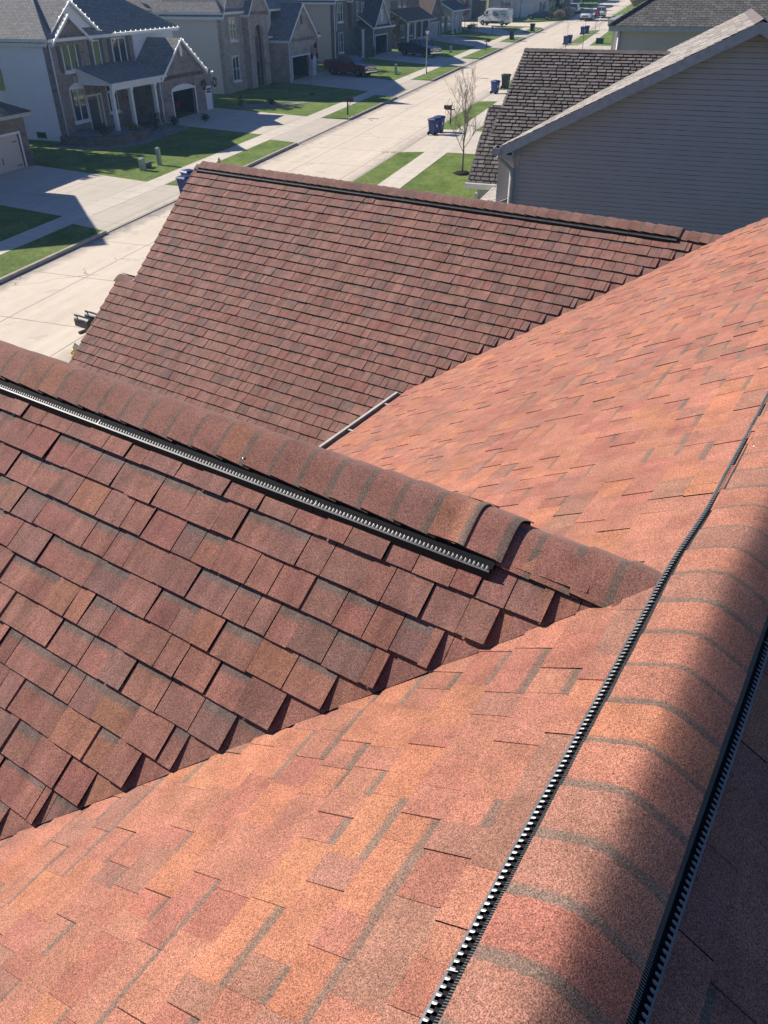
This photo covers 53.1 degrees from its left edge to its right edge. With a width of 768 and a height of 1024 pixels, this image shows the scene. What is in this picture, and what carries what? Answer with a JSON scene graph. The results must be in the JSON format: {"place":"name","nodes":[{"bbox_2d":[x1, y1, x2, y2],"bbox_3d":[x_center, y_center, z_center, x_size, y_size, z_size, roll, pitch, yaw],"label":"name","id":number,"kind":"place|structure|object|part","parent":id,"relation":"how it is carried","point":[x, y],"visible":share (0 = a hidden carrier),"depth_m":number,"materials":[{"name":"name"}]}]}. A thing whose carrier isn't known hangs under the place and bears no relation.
{"place":"outdoors","nodes":[
{"label":"outdoors","id":0,"kind":"place"},
{"bbox_2d":[145,161,151,168],"bbox_3d":[-15.071,-21.981,48.751,0.400,0.350,0.600,11,36,16],"label":"meter box","id":1,"kind":"object","parent":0,"point":[148,164],"visible":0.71,"depth_m":48.68,"materials":[{"name":"paint"}]},
{"bbox_2d":[174,101,179,111],"bbox_3d":[-19.538,-34.179,64.523,4.460,1.450,2.160,11,36,16],"label":"sedan","id":2,"kind":"object","parent":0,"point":[177,104],"visible":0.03,"depth_m":64.37,"materials":[{"name":"red paint"}]},
{"bbox_2d":[0,27,608,254],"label":"sidewalk","id":3,"kind":"structure","parent":0,"point":[405,174],"depth_m":50.26,"materials":[{"name":"concrete"}]},
{"bbox_2d":[0,24,610,230],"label":"driveway","id":4,"kind":"structure","parent":0,"point":[53,191],"depth_m":52.43,"materials":[{"name":"concrete"}]},
{"bbox_2d":[71,343,77,354],"bbox_3d":[-10.047,-5.128,25.197,0.400,0.870,0.320,11,36,16],"label":"fire hydrant","id":5,"kind":"object","parent":4,"relation":"on","point":[74,347],"visible":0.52,"depth_m":24.96,"materials":[{"name":"grey metal"}]},
{"bbox_2d":[179,169,192,174],"bbox_3d":[-11.088,-18.925,43.870,0.693,1.120,0.831,25,42,32],"label":"wheeled bin","id":6,"kind":"object","parent":4,"relation":"on","point":[186,172],"visible":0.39,"depth_m":43.38,"materials":[{"name":"blue plastic"}]},
{"bbox_2d":[324,55,376,76],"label":"pickup truck","id":7,"kind":"object","parent":4,"relation":"on","point":[357,65],"visible":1,"depth_m":83.04,"materials":[{"name":"red paint"}]},
{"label":"window","id":8,"kind":"part","parent":7,"relation":"part of","materials":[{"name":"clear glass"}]},
{"bbox_2d":[398,39,440,56],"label":"pickup truck","id":9,"kind":"object","parent":4,"relation":"on","point":[415,46],"visible":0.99,"depth_m":97.73,"materials":[{"name":"black paint"}]},
{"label":"window","id":10,"kind":"part","parent":9,"relation":"part of","materials":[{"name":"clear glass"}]},
{"bbox_2d":[427,117,439,135],"bbox_3d":[3.627,-28.312,56.484,0.693,1.120,0.831,25,42,32],"label":"wheeled bin","id":11,"kind":"object","parent":4,"relation":"on","point":[433,123],"visible":1,"depth_m":56.31,"materials":[{"name":"blue plastic"}]},
{"bbox_2d":[434,115,445,132],"bbox_3d":[4.088,-28.821,57.157,0.693,1.120,0.831,20,40,27],"label":"wheeled bin","id":12,"kind":"object","parent":4,"relation":"on","point":[441,124],"visible":0.73,"depth_m":56.97,"materials":[{"name":"blue plastic"}]},
{"bbox_2d":[490,80,500,93],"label":"wheeled bin","id":13,"kind":"object","parent":4,"relation":"on","point":[495,84],"visible":1,"depth_m":72.37,"materials":[{"name":"blue plastic"}]},
{"bbox_2d":[478,6,512,25],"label":"work van","id":14,"kind":"object","parent":4,"relation":"on","point":[502,16],"visible":1,"depth_m":136.94,"materials":[{"name":"white paint"}]},
{"bbox_2d":[568,35,572,43],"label":"wheeled bin","id":15,"kind":"object","parent":4,"relation":"on","point":[570,39],"visible":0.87,"depth_m":109.84,"materials":[{"name":"blue plastic"}]},
{"bbox_2d":[585,26,589,33],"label":"wheeled bin","id":16,"kind":"object","parent":4,"relation":"on","point":[587,30],"visible":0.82,"depth_m":122.83,"materials":[{"name":"blue plastic"}]},
{"bbox_2d":[0,0,631,362],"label":"road","id":17,"kind":"structure","parent":0,"point":[42,304],"depth_m":48.16,"materials":[{"name":"concrete"}]},
{"bbox_2d":[176,175,189,193],"bbox_3d":[-11.008,-18.091,42.740,0.693,1.120,0.831,18,39,24],"label":"wheeled bin","id":18,"kind":"object","parent":17,"relation":"on","point":[182,180],"visible":0.42,"depth_m":42.32,"materials":[{"name":"blue plastic"}]},
{"bbox_2d":[0,29,581,349],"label":"kerb","id":19,"kind":"structure","parent":17,"relation":"on","point":[47,258],"depth_m":47.42,"materials":[{"name":"concrete"}]},
{"bbox_2d":[563,36,568,44],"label":"wheeled bin","id":20,"kind":"object","parent":17,"relation":"on","point":[565,38],"visible":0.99,"depth_m":109.06,"materials":[{"name":"blue plastic"}]},
{"bbox_2d":[569,3,580,13],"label":"suv","id":21,"kind":"object","parent":17,"relation":"on","point":[575,7],"visible":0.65,"depth_m":160.98,"materials":[{"name":"white paint"}]},
{"bbox_2d":[580,26,585,34],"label":"wheeled bin","id":22,"kind":"object","parent":17,"relation":"on","point":[582,29],"visible":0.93,"depth_m":121.94,"materials":[{"name":"blue plastic"}]},
{"bbox_2d":[580,8,592,20],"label":"suv","id":23,"kind":"object","parent":17,"relation":"on","point":[586,14],"visible":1,"depth_m":145.94,"materials":[{"name":"white paint"}]},
{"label":"window","id":24,"kind":"part","parent":23,"relation":"part of","materials":[{"name":"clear glass"}]},
{"bbox_2d":[594,6,606,17],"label":"suv","id":25,"kind":"object","parent":17,"relation":"on","point":[604,11],"visible":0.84,"depth_m":152.07,"materials":[{"name":"silver metal"}]},
{"bbox_2d":[0,0,633,277],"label":"lawn","id":26,"kind":"structure","parent":0,"point":[188,146],"depth_m":53.06,"materials":[{"name":"green plant"}]},
{"bbox_2d":[0,102,35,173],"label":"brick house","id":27,"kind":"structure","parent":26,"relation":"on","point":[16,151],"depth_m":48.00,"materials":[{"name":"beige"}]},
{"bbox_2d":[0,134,24,173],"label":"garage door","id":28,"kind":"structure","parent":27,"relation":"in","point":[11,159],"depth_m":48.05,"materials":[{"name":"beige metal"}]},
{"bbox_2d":[74,310,101,334],"bbox_3d":[-9.781,-5.883,25.663,0.650,1.580,1.100,21,40,27],"label":"mailbox","id":29,"kind":"object","parent":26,"relation":"on","point":[85,322],"visible":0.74,"depth_m":25.17,"materials":[{"name":"black paint"}]},
{"bbox_2d":[0,0,214,140],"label":"brick house","id":30,"kind":"structure","parent":26,"relation":"on","point":[82,72],"depth_m":56.31,"materials":[{"name":"brown brick"}]},
{"bbox_2d":[0,68,7,91],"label":"window","id":31,"kind":"structure","parent":30,"relation":"in","point":[3,88],"depth_m":55.00,"materials":[{"name":"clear glass"}]},
{"bbox_2d":[35,131,48,139],"bbox_3d":[-25.001,-27.538,56.197,1.000,0.550,0.070,11,36,16],"label":"window","id":32,"kind":"structure","parent":30,"relation":"in","point":[39,134],"depth_m":56.19,"materials":[{"name":"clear glass"}]},
{"bbox_2d":[60,30,78,74],"bbox_3d":[-22.166,-32.386,54.147,0.160,2.620,1.750,11,36,16],"label":"window","id":33,"kind":"structure","parent":30,"relation":"in","point":[68,52],"depth_m":54.36,"materials":[{"name":"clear glass"}]},
{"bbox_2d":[68,76,91,124],"bbox_3d":[-22.149,-29.937,55.872,0.160,3.030,1.800,11,36,16],"label":"window","id":34,"kind":"structure","parent":30,"relation":"in","point":[76,91],"depth_m":56.00,"materials":[{"name":"clear glass"}]},
{"bbox_2d":[88,98,100,128],"bbox_3d":[-21.646,-29.826,57.773,0.118,2.100,0.950,11,36,16],"label":"door","id":35,"kind":"structure","parent":30,"relation":"in","point":[93,104],"depth_m":57.64,"materials":[{"name":"paint"}]},
{"bbox_2d":[91,40,102,64],"bbox_3d":[-21.181,-33.833,56.724,0.070,1.680,0.850,11,36,16],"label":"window","id":36,"kind":"structure","parent":30,"relation":"in","point":[96,51],"depth_m":56.69,"materials":[{"name":"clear glass"}]},
{"bbox_2d":[105,86,121,114],"bbox_3d":[-20.835,-31.776,59.127,0.160,2.040,1.400,11,36,16],"label":"window","id":37,"kind":"structure","parent":30,"relation":"in","point":[107,89],"depth_m":59.13,"materials":[{"name":"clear glass"}]},
{"bbox_2d":[110,37,127,61],"bbox_3d":[-20.251,-35.327,58.903,0.070,1.750,1.750,11,36,16],"label":"window","id":38,"kind":"structure","parent":30,"relation":"in","point":[118,44],"depth_m":58.82,"materials":[{"name":"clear glass"}]},
{"bbox_2d":[53,0,206,68],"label":"string lights","id":39,"kind":"object","parent":30,"relation":"attached to","point":[118,32],"visible":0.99,"depth_m":56.18},
{"bbox_2d":[172,83,193,89],"bbox_3d":[-16.490,-34.750,62.821,0.070,0.420,3.400,11,36,16],"label":"garage door","id":40,"kind":"structure","parent":30,"relation":"in","point":[184,85],"depth_m":62.73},
{"bbox_2d":[201,79,206,89],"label":"wreath","id":41,"kind":"object","parent":30,"relation":"attached to","point":[202,82],"visible":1,"depth_m":65.20,"materials":[{"name":"green plant"}]},
{"bbox_2d":[205,85,212,109],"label":"door","id":42,"kind":"structure","parent":30,"relation":"in","point":[208,92],"depth_m":66.39,"materials":[{"name":"white"}]},
{"bbox_2d":[137,158,145,170],"bbox_3d":[-15.115,-21.693,48.067,0.340,0.790,0.340,11,36,16],"label":"utility box","id":43,"kind":"object","parent":26,"relation":"on","point":[142,164],"visible":0.93,"depth_m":47.95,"materials":[{"name":"green metal"}]},
{"bbox_2d":[155,147,161,164],"bbox_3d":[-14.396,-22.684,49.135,0.260,1.120,0.260,11,36,16],"label":"utility box","id":44,"kind":"object","parent":26,"relation":"on","point":[158,156],"visible":0.96,"depth_m":49.04,"materials":[{"name":"green metal"}]},
{"bbox_2d":[156,101,165,148],"bbox_3d":[-15.230,-26.451,52.692,0.809,3.049,0.818,21,40,28],"label":"bare tree","id":45,"kind":"object","parent":26,"relation":"on","point":[161,126],"visible":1,"depth_m":52.62,"materials":[{"name":"brown plant"}]},
{"bbox_2d":[52,102,308,149],"bbox_3d":[-15.341,-31.383,61.922,5.650,0.765,24.833,18,39,25],"label":"planting bed","id":46,"kind":"object","parent":26,"relation":"on","point":[166,128],"visible":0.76,"depth_m":56.75,"materials":[{"name":"brown soil"}]},
{"bbox_2d":[94,122,105,131],"bbox_3d":[-20.511,-28.003,55.919,0.978,0.782,1.003,23,41,30],"label":"shrub","id":47,"kind":"object","parent":46,"relation":"on","point":[101,123],"visible":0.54,"depth_m":55.81,"materials":[{"name":"green plant"}]},
{"bbox_2d":[96,124,112,135],"bbox_3d":[-19.747,-26.997,54.473,1.136,0.841,0.934,11,36,16],"label":"shrub","id":48,"kind":"object","parent":46,"relation":"on","point":[103,130],"visible":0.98,"depth_m":54.35,"materials":[{"name":"green plant"}]},
{"bbox_2d":[60,126,149,146],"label":"retaining wall","id":49,"kind":"structure","parent":46,"relation":"on","point":[120,139],"depth_m":54.35,"materials":[{"name":"grey stone"}]},
{"bbox_2d":[126,123,140,130],"bbox_3d":[-18.359,-28.146,56.339,0.848,0.699,1.133,31,45,37],"label":"shrub","id":50,"kind":"object","parent":46,"relation":"on","point":[131,127],"visible":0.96,"depth_m":56.23,"materials":[{"name":"green plant"}]},
{"bbox_2d":[145,112,164,129],"bbox_3d":[-17.464,-29.958,58.922,1.414,1.344,1.468,11,36,16],"label":"shrub","id":51,"kind":"object","parent":46,"relation":"on","point":[154,121],"visible":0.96,"depth_m":58.79,"materials":[{"name":"green plant"}]},
{"bbox_2d":[168,115,178,124],"bbox_3d":[-16.602,-30.880,60.675,1.201,0.750,0.844,43,53,45],"label":"shrub","id":52,"kind":"object","parent":46,"relation":"on","point":[173,119],"visible":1,"depth_m":60.57,"materials":[{"name":"green plant"}]},
{"bbox_2d":[236,92,243,106],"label":"shrub","id":53,"kind":"object","parent":46,"relation":"on","point":[240,103],"visible":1,"depth_m":67.23,"materials":[{"name":"green plant"}]},
{"bbox_2d":[266,98,275,104],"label":"shrub","id":54,"kind":"object","parent":46,"relation":"on","point":[269,100],"visible":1,"depth_m":68.22,"materials":[{"name":"green plant"}]},
{"bbox_2d":[200,113,209,120],"bbox_3d":[-14.357,-31.791,61.990,0.886,0.628,0.791,11,36,16],"label":"shrub","id":55,"kind":"object","parent":26,"relation":"on","point":[204,117],"visible":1,"depth_m":61.86,"materials":[{"name":"green plant"}]},
{"bbox_2d":[126,0,320,93],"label":"brick house","id":56,"kind":"structure","parent":26,"relation":"on","point":[234,46],"depth_m":74.56,"materials":[{"name":"brick"}]},
{"bbox_2d":[228,17,237,42],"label":"window","id":57,"kind":"structure","parent":56,"relation":"in","point":[231,20],"depth_m":72.45,"materials":[{"name":"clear glass"}]},
{"bbox_2d":[231,55,241,82],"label":"window","id":58,"kind":"structure","parent":56,"relation":"in","point":[235,59],"depth_m":74.30,"materials":[{"name":"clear glass"}]},
{"bbox_2d":[257,62,259,84],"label":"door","id":59,"kind":"structure","parent":56,"relation":"in","point":[257,62],"depth_m":78.19,"materials":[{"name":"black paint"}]},
{"bbox_2d":[310,42,316,53],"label":"flag","id":60,"kind":"object","parent":56,"relation":"attached to","point":[313,48],"visible":1,"depth_m":82.54,"materials":[{"name":"fabric"}]},
{"bbox_2d":[312,56,316,74],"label":"door","id":61,"kind":"structure","parent":56,"relation":"in","point":[314,58],"depth_m":84.50,"materials":[{"name":"metal"}]},
{"bbox_2d":[298,0,395,61],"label":"brick house","id":62,"kind":"structure","parent":26,"relation":"on","point":[361,28],"depth_m":96.06,"materials":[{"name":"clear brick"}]},
{"bbox_2d":[337,3,343,23],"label":"window","id":63,"kind":"structure","parent":62,"relation":"in","point":[339,5],"depth_m":93.14,"materials":[{"name":"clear glass"}]},
{"bbox_2d":[338,32,344,53],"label":"window","id":64,"kind":"structure","parent":62,"relation":"in","point":[340,35],"depth_m":94.86,"materials":[{"name":"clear glass"}]},
{"bbox_2d":[356,1,359,20],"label":"window","id":65,"kind":"structure","parent":62,"relation":"in","point":[357,2],"depth_m":96.45,"materials":[{"name":"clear glass"}]},
{"bbox_2d":[361,2,363,12],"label":"window","id":66,"kind":"structure","parent":62,"relation":"in","point":[362,3],"depth_m":97.65,"materials":[{"name":"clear glass"}]},
{"bbox_2d":[344,97,353,114],"bbox_3d":[-2.878,-33.437,63.460,0.850,1.490,0.215,11,36,16],"label":"mailbox","id":67,"kind":"object","parent":26,"relation":"on","point":[350,99],"visible":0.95,"depth_m":63.13,"materials":[{"name":"black paint"}]},
{"bbox_2d":[0,161,767,1023],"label":"red roof house","id":68,"kind":"structure","parent":26,"relation":"on","point":[382,605],"depth_m":2.75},
{"bbox_2d":[390,15,402,49],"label":"tree","id":69,"kind":"object","parent":26,"relation":"on","point":[397,26],"visible":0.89,"depth_m":104.22,"materials":[{"name":"green plant"}]},
{"bbox_2d":[384,0,444,47],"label":"brick house","id":70,"kind":"structure","parent":26,"relation":"on","point":[419,17],"depth_m":113.19,"materials":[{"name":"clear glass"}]},
{"bbox_2d":[400,25,404,38],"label":"window","id":71,"kind":"structure","parent":70,"relation":"in","point":[402,26],"depth_m":111.12,"materials":[{"name":"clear glass"}]},
{"bbox_2d":[409,23,412,36],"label":"window","id":72,"kind":"structure","parent":70,"relation":"in","point":[410,25],"depth_m":114.26,"materials":[{"name":"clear glass"}]},
{"bbox_2d":[431,23,437,37],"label":"garage door","id":73,"kind":"structure","parent":70,"relation":"in","point":[435,25],"depth_m":120.30,"materials":[{"name":"white metal"}]},
{"bbox_2d":[425,28,429,73],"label":"street lamp","id":74,"kind":"object","parent":26,"relation":"on","point":[427,30],"visible":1,"depth_m":83.25,"materials":[{"name":"metal"}]},
{"bbox_2d":[444,105,452,122],"bbox_3d":[5.056,-30.734,59.595,0.850,1.490,0.215,11,36,16],"label":"mailbox","id":75,"kind":"object","parent":26,"relation":"on","point":[448,108],"visible":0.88,"depth_m":59.29,"materials":[{"name":"black paint"}]},
{"bbox_2d":[441,0,469,33],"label":"house","id":76,"kind":"structure","parent":26,"relation":"on","point":[453,10],"depth_m":127.58,"materials":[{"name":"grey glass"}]},
{"bbox_2d":[447,14,450,26],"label":"window","id":77,"kind":"structure","parent":76,"relation":"in","point":[449,15],"depth_m":129.44,"materials":[{"name":"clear glass"}]},
{"bbox_2d":[443,60,484,175],"bbox_3d":[4.570,-23.063,44.853,2.539,6.347,2.902,-16,38,-22],"label":"bare tree","id":78,"kind":"object","parent":26,"relation":"on","point":[462,172],"visible":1,"depth_m":44.73,"materials":[{"name":"brown plant"}]},
{"bbox_2d":[462,0,471,26],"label":"tree","id":79,"kind":"object","parent":26,"relation":"on","point":[464,14],"visible":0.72,"depth_m":134.84,"materials":[{"name":"green plant"}]},
{"bbox_2d":[462,0,486,19],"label":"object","id":80,"kind":"structure","parent":26,"relation":"on","point":[479,7],"depth_m":152.33,"materials":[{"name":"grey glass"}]},
{"bbox_2d":[500,73,510,88],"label":"wheeled bin","id":81,"kind":"object","parent":26,"relation":"on","point":[505,80],"visible":1,"depth_m":74.45,"materials":[{"name":"green plastic"}]},
{"bbox_2d":[509,31,514,39],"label":"wheeled bin","id":82,"kind":"object","parent":26,"relation":"on","point":[512,33],"visible":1,"depth_m":115.12,"materials":[{"name":"black plastic"}]},
{"bbox_2d":[488,0,549,17],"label":"house","id":83,"kind":"structure","parent":26,"relation":"on","point":[528,7],"depth_m":152.78,"materials":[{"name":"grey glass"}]},
{"bbox_2d":[504,2,510,7],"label":"window","id":84,"kind":"structure","parent":83,"relation":"in","point":[505,3],"depth_m":152.93,"materials":[{"name":"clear glass"}]},
{"bbox_2d":[516,3,532,16],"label":"garage door","id":85,"kind":"structure","parent":83,"relation":"in","point":[526,8],"depth_m":152.37,"materials":[{"name":"white metal"}]},
{"bbox_2d":[530,23,534,30],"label":"wheeled bin","id":86,"kind":"object","parent":26,"relation":"on","point":[532,26],"visible":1,"depth_m":126.93,"materials":[{"name":"plastic"}]},
{"bbox_2d":[526,11,549,19],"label":"sedan","id":87,"kind":"object","parent":26,"relation":"on","point":[542,14],"visible":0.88,"depth_m":147.93,"materials":[{"name":"grey paint"}]},
{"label":"window","id":88,"kind":"part","parent":87,"relation":"part of","materials":[{"name":"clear glass"}]},
{"bbox_2d":[548,5,553,19],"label":"shrub","id":89,"kind":"object","parent":26,"relation":"on","point":[551,9],"visible":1,"depth_m":144.51,"materials":[{"name":"green plant"}]},
{"bbox_2d":[549,0,569,11],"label":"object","id":90,"kind":"structure","parent":26,"relation":"on","point":[557,2],"depth_m":170.75,"materials":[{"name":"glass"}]},
{"bbox_2d":[554,1,568,10],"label":"shrub","id":91,"kind":"object","parent":26,"relation":"on","point":[559,6],"visible":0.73,"depth_m":161.64,"materials":[{"name":"green plant"}]},
{"bbox_2d":[560,6,573,17],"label":"ornamental grass","id":92,"kind":"object","parent":26,"relation":"on","point":[569,11],"depth_m":149.74,"materials":[{"name":"green plant"}]},
{"bbox_2d":[595,38,603,43],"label":"transformer box","id":93,"kind":"object","parent":26,"relation":"on","point":[599,40],"visible":0.9,"depth_m":109.17,"materials":[{"name":"green metal"}]},
{"bbox_2d":[465,8,767,234],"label":"neighbour house","id":94,"kind":"structure","parent":26,"relation":"on","point":[677,136],"depth_m":16.58,"materials":[{"name":"grey"}]},
{"bbox_2d":[608,0,767,50],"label":"house","id":95,"kind":"structure","parent":26,"relation":"on","point":[657,25],"depth_m":31.95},
{"bbox_2d":[114,0,629,227],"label":"ground","id":96,"kind":"structure","parent":0,"point":[543,21],"depth_m":148.59,"materials":[{"name":"green plant"}]},
{"bbox_2d":[553,10,565,18],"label":"ornamental grass","id":97,"kind":"object","parent":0,"point":[559,14],"depth_m":148.77,"materials":[{"name":"green plant"}]},
{"bbox_2d":[630,0,644,6],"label":"ornamental grass","id":98,"kind":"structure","parent":0,"point":[635,3],"depth_m":171.49,"materials":[{"name":"green plant"}]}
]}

